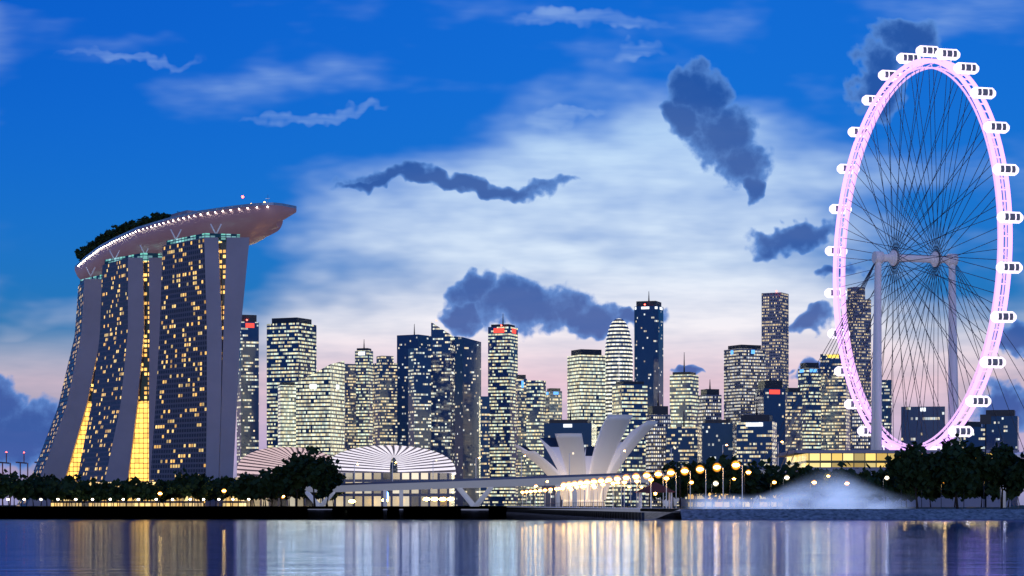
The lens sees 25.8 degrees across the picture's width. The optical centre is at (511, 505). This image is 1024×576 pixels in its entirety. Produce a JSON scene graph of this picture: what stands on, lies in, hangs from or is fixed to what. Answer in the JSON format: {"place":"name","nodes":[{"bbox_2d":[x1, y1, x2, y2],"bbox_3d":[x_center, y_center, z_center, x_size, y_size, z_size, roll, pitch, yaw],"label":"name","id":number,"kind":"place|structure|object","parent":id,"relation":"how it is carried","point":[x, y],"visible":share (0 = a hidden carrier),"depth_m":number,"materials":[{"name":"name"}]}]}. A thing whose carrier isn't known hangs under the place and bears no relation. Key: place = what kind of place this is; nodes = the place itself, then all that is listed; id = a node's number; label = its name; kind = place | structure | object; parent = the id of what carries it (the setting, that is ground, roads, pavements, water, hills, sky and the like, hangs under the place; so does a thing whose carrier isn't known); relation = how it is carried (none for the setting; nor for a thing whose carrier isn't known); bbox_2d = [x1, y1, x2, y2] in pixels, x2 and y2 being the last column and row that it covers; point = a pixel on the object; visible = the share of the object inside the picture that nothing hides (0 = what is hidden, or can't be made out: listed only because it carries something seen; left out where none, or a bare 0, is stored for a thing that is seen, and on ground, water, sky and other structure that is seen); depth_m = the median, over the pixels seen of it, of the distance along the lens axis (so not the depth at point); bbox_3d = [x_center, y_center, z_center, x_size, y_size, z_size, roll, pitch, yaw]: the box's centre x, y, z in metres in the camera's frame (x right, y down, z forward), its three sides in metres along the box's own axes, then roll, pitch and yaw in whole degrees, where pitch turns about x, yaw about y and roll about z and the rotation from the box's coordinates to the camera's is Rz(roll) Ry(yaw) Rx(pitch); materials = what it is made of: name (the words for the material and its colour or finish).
{"place":"outdoors","nodes":[
{"label":"outdoors","id":0,"kind":"place"},
{"bbox_2d":[0,509,1023,575],"bbox_3d":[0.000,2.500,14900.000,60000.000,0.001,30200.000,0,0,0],"label":"water","id":1,"kind":"structure","parent":0,"point":[249,542],"depth_m":142.01,"materials":[{"name":"blue liquid"}]},
{"bbox_2d":[0,505,1023,519],"bbox_3d":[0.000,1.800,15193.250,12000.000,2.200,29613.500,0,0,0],"label":"ground","id":2,"kind":"structure","parent":0,"point":[851,513],"depth_m":391.39,"materials":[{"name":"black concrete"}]},
{"bbox_2d":[0,452,36,504],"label":"port cranes","id":3,"kind":"object","parent":2,"relation":"on","point":[23,462],"visible":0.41,"depth_m":5333.01,"materials":[{"name":"red paint"}]},
{"bbox_2d":[17,279,101,505],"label":"hotel tower","id":4,"kind":"structure","parent":2,"relation":"on","point":[61,453],"depth_m":1709.45,"materials":[{"name":"concrete"}]},
{"bbox_2d":[80,224,239,282],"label":"support struts","id":5,"kind":"object","parent":4,"relation":"on","point":[146,256],"visible":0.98,"depth_m":1488.73,"materials":[{"name":"teal glass"}]},
{"bbox_2d":[75,198,296,279],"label":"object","id":6,"kind":"structure","parent":4,"relation":"on","point":[254,222],"depth_m":1500.50,"materials":[{"name":"grey metal"}]},
{"bbox_2d":[74,212,170,260],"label":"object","id":7,"kind":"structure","parent":6,"relation":"on","point":[108,235],"depth_m":1665.64,"materials":[{"name":"plant"}]},
{"bbox_2d":[78,258,161,480],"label":"hotel tower","id":8,"kind":"structure","parent":2,"relation":"on","point":[118,442],"depth_m":1566.60,"materials":[{"name":"glass"}]},
{"bbox_2d":[51,481,245,505],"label":"podium","id":9,"kind":"object","parent":2,"relation":"on","point":[187,502],"visible":0.04,"depth_m":1444.26,"materials":[{"name":"yellow"}]},
{"bbox_2d":[0,468,346,505],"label":"shore trees","id":10,"kind":"object","parent":2,"relation":"on","point":[196,486],"visible":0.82,"depth_m":1336.82,"materials":[{"name":"green plant"}]},
{"bbox_2d":[150,237,249,505],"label":"hotel tower","id":11,"kind":"structure","parent":2,"relation":"on","point":[203,279],"depth_m":1451.46,"materials":[{"name":"glass"}]},
{"bbox_2d":[237,315,258,465],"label":"tower","id":12,"kind":"structure","parent":2,"relation":"on","point":[248,411],"depth_m":2503.73,"materials":[{"name":"blue"}]},
{"bbox_2d":[234,447,331,505],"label":"domed theatre","id":13,"kind":"structure","parent":2,"relation":"on","point":[254,462],"depth_m":1554.05,"materials":[{"name":"white metal"}]},
{"bbox_2d":[278,382,295,446],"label":"mbfc tower","id":14,"kind":"structure","parent":2,"relation":"on","point":[286,414],"depth_m":2202.29,"materials":[{"name":"beige glass"}]},
{"bbox_2d":[233,445,343,505],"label":"trees","id":15,"kind":"object","parent":2,"relation":"on","point":[322,475],"visible":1,"depth_m":1146.95,"materials":[{"name":"green plant"}]},
{"bbox_2d":[267,317,315,447],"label":"skyscraper","id":16,"kind":"structure","parent":2,"relation":"on","point":[291,346],"depth_m":2361.14,"materials":[{"name":"blue"}]},
{"bbox_2d":[296,361,344,456],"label":"office building","id":17,"kind":"structure","parent":2,"relation":"on","point":[320,409],"depth_m":2157.02,"materials":[{"name":"beige glass"}]},
{"bbox_2d":[345,364,355,450],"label":"tower","id":18,"kind":"structure","parent":2,"relation":"on","point":[350,406],"depth_m":2602.19,"materials":[{"name":"blue"}]},
{"bbox_2d":[355,344,372,447],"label":"skyscraper","id":19,"kind":"structure","parent":2,"relation":"on","point":[364,393],"depth_m":2702.65,"materials":[{"name":"beige glass"}]},
{"bbox_2d":[373,356,396,472],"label":"tower","id":20,"kind":"structure","parent":2,"relation":"on","point":[384,400],"depth_m":2555.59,"materials":[{"name":"blue glass"}]},
{"bbox_2d":[328,445,455,505],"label":"domed theatre","id":21,"kind":"structure","parent":2,"relation":"on","point":[413,463],"depth_m":1437.60,"materials":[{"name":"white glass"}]},
{"bbox_2d":[397,324,430,472],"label":"skyscraper","id":22,"kind":"structure","parent":2,"relation":"on","point":[405,343],"depth_m":2661.07,"materials":[{"name":"blue glass"}]},
{"bbox_2d":[408,348,430,449],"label":"skyscraper","id":23,"kind":"structure","parent":2,"relation":"on","point":[419,397],"depth_m":2454.47,"materials":[{"name":"blue glass"}]},
{"bbox_2d":[431,322,454,505],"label":"skyscraper","id":24,"kind":"structure","parent":2,"relation":"on","point":[442,392],"depth_m":2502.82,"materials":[{"name":"blue glass"}]},
{"bbox_2d":[454,336,480,505],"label":"skyscraper","id":25,"kind":"structure","parent":2,"relation":"on","point":[467,373],"depth_m":2555.72,"materials":[{"name":"blue glass"}]},
{"bbox_2d":[479,396,489,505],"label":"tower","id":26,"kind":"structure","parent":2,"relation":"on","point":[484,436],"depth_m":2300.90,"materials":[{"name":"blue glass"}]},
{"bbox_2d":[488,320,517,505],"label":"office tower","id":27,"kind":"structure","parent":2,"relation":"on","point":[502,357],"depth_m":2605.11,"materials":[{"name":"blue"}]},
{"bbox_2d":[7,196,1000,507],"bbox_3d":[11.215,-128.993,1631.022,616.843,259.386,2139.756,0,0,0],"label":"lamps","id":28,"kind":"object","parent":2,"relation":"on","point":[985,418],"visible":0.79,"depth_m":699.80,"materials":[{"name":"yellow metal"}]},
{"bbox_2d":[516,375,526,505],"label":"tower","id":29,"kind":"structure","parent":2,"relation":"on","point":[521,380],"depth_m":2501.62,"materials":[{"name":"blue"}]},
{"bbox_2d":[526,380,545,505],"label":"tower","id":30,"kind":"structure","parent":2,"relation":"on","point":[535,404],"depth_m":2453.50,"materials":[{"name":"blue"}]},
{"bbox_2d":[305,441,782,510],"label":"bridge","id":31,"kind":"structure","parent":2,"relation":"on","point":[489,483],"depth_m":1108.16,"materials":[{"name":"concrete"}]},
{"bbox_2d":[545,388,561,422],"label":"tower","id":32,"kind":"structure","parent":2,"relation":"on","point":[553,403],"depth_m":2352.78,"materials":[{"name":"blue"}]},
{"bbox_2d":[544,410,596,505],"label":"office building","id":33,"kind":"structure","parent":2,"relation":"on","point":[587,429],"depth_m":1904.54,"materials":[{"name":"blue glass"}]},
{"bbox_2d":[567,349,604,501],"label":"tower","id":34,"kind":"structure","parent":2,"relation":"on","point":[585,384],"depth_m":2307.36,"materials":[{"name":"beige glass"}]},
{"bbox_2d":[514,415,657,505],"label":"lotus-shaped museum","id":35,"kind":"structure","parent":2,"relation":"on","point":[606,454],"depth_m":1519.26,"materials":[{"name":"white"}]},
{"bbox_2d":[605,318,632,505],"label":"round tower","id":36,"kind":"structure","parent":2,"relation":"on","point":[618,358],"depth_m":2453.81,"materials":[{"name":"white glass"}]},
{"bbox_2d":[507,463,742,518],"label":"promenade","id":37,"kind":"structure","parent":2,"relation":"on","point":[655,488],"depth_m":489.59,"materials":[{"name":"concrete"}]},
{"bbox_2d":[612,381,646,505],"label":"tower","id":38,"kind":"structure","parent":2,"relation":"on","point":[629,397],"depth_m":2204.77,"materials":[{"name":"blue"}]},
{"bbox_2d":[634,294,662,414],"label":"skyscraper","id":39,"kind":"structure","parent":2,"relation":"on","point":[648,343],"depth_m":2604.94,"materials":[{"name":"blue glass"}]},
{"bbox_2d":[646,394,670,505],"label":"tower","id":40,"kind":"structure","parent":2,"relation":"on","point":[656,448],"depth_m":2102.19,"materials":[{"name":"stone"}]},
{"bbox_2d":[641,462,691,507],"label":"palms","id":41,"kind":"object","parent":2,"relation":"on","point":[678,464],"visible":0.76,"depth_m":639.91,"materials":[{"name":"green plant"}]},
{"bbox_2d":[666,413,700,505],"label":"office building","id":42,"kind":"structure","parent":2,"relation":"on","point":[683,443],"depth_m":2053.05,"materials":[{"name":"blue glass"}]},
{"bbox_2d":[670,355,698,426],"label":"tower","id":43,"kind":"structure","parent":2,"relation":"on","point":[684,389],"depth_m":2405.92,"materials":[{"name":"blue"}]},
{"bbox_2d":[698,383,721,462],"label":"tower","id":44,"kind":"structure","parent":2,"relation":"on","point":[709,403],"depth_m":2304.66,"materials":[{"name":"glass"}]},
{"bbox_2d":[702,420,734,463],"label":"office building","id":45,"kind":"structure","parent":2,"relation":"on","point":[717,435],"depth_m":2002.83,"materials":[{"name":"blue glass"}]},
{"bbox_2d":[687,493,781,506],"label":"waterfront block","id":46,"kind":"structure","parent":2,"relation":"on","point":[699,501],"depth_m":1002.50,"materials":[{"name":"grey"}]},
{"bbox_2d":[724,345,764,457],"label":"tower","id":47,"kind":"structure","parent":2,"relation":"on","point":[744,369],"depth_m":2508.78,"materials":[{"name":"glass"}]},
{"bbox_2d":[737,403,776,467],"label":"office building","id":48,"kind":"structure","parent":2,"relation":"on","point":[756,434],"depth_m":1954.58,"materials":[{"name":"blue glass"}]},
{"bbox_2d":[755,373,784,465],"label":"tower","id":49,"kind":"structure","parent":2,"relation":"on","point":[769,397],"depth_m":2254.70,"materials":[{"name":"blue glass"}]},
{"bbox_2d":[762,292,788,388],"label":"skyscraper","id":50,"kind":"structure","parent":2,"relation":"on","point":[775,326],"depth_m":2706.99,"materials":[{"name":"glass"}]},
{"bbox_2d":[784,388,801,463],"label":"tower","id":51,"kind":"structure","parent":2,"relation":"on","point":[791,395],"depth_m":2302.07,"materials":[{"name":"beige glass"}]},
{"bbox_2d":[798,363,820,449],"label":"tower","id":52,"kind":"structure","parent":2,"relation":"on","point":[811,438],"depth_m":2403.55,"materials":[{"name":"blue glass"}]},
{"bbox_2d":[820,354,849,449],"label":"tower","id":53,"kind":"structure","parent":2,"relation":"on","point":[835,417],"depth_m":2454.55,"materials":[{"name":"beige glass"}]},
{"bbox_2d":[649,452,1023,507],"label":"trees","id":54,"kind":"object","parent":2,"relation":"on","point":[864,483],"visible":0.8,"depth_m":686.68,"materials":[{"name":"green plant"}]},
{"bbox_2d":[841,287,870,449],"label":"tower","id":55,"kind":"structure","parent":2,"relation":"on","point":[861,327],"depth_m":2756.33,"materials":[{"name":"stone"}]},
{"bbox_2d":[852,405,871,449],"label":"tower","id":56,"kind":"structure","parent":2,"relation":"on","point":[859,442],"depth_m":2205.53,"materials":[{"name":"glass"}]},
{"bbox_2d":[736,68,1023,506],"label":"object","id":57,"kind":"object","parent":2,"relation":"on","point":[934,258],"visible":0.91,"depth_m":836.55,"materials":[{"name":"grey metal"}]},
{"bbox_2d":[833,58,1012,449],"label":"ferris wheel rim","id":58,"kind":"object","parent":57,"relation":"attached to","point":[949,66],"visible":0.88,"depth_m":833.21,"materials":[{"name":"pink metal"}]},
{"bbox_2d":[824,45,1023,449],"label":"ferris wheel capsules","id":59,"kind":"object","parent":58,"relation":"attached to","point":[976,93],"visible":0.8,"depth_m":796.89},
{"bbox_2d":[882,380,891,443],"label":"tower","id":60,"kind":"structure","parent":2,"relation":"on","point":[887,392],"depth_m":2501.62,"materials":[{"name":"blue glass"}]},
{"bbox_2d":[775,450,1018,506],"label":"terminal building","id":61,"kind":"structure","parent":2,"relation":"on","point":[856,460],"depth_m":800.00,"materials":[{"name":"glass"}]},
{"bbox_2d":[883,441,946,508],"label":"tree","id":62,"kind":"object","parent":2,"relation":"on","point":[907,468],"visible":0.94,"depth_m":426.98,"materials":[{"name":"green plant"}]},
{"bbox_2d":[901,406,944,448],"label":"office building","id":63,"kind":"structure","parent":2,"relation":"on","point":[913,418],"depth_m":1703.05,"materials":[{"name":"blue glass"}]},
{"bbox_2d":[921,433,986,508],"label":"tree","id":64,"kind":"object","parent":2,"relation":"on","point":[957,463],"visible":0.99,"depth_m":422.45,"materials":[{"name":"green plant"}]},
{"bbox_2d":[959,421,984,449],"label":"office building","id":65,"kind":"structure","parent":2,"relation":"on","point":[977,438],"depth_m":1904.11,"materials":[{"name":"blue glass"}]},
{"bbox_2d":[975,442,1023,508],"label":"tree","id":66,"kind":"object","parent":2,"relation":"on","point":[999,459],"visible":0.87,"depth_m":426.70,"materials":[{"name":"green plant"}]},
{"bbox_2d":[982,410,1018,505],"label":"office building","id":67,"kind":"structure","parent":2,"relation":"on","point":[1008,431],"depth_m":2104.31,"materials":[{"name":"blue glass"}]},
{"bbox_2d":[1001,452,1023,507],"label":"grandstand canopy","id":68,"kind":"object","parent":2,"relation":"on","point":[1004,492],"visible":0.12,"depth_m":632.29,"materials":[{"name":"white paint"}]},
{"bbox_2d":[1004,451,1023,489],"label":"tree","id":69,"kind":"object","parent":2,"relation":"on","point":[1014,475],"visible":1,"depth_m":420.25,"materials":[{"name":"green plant"}]}
]}

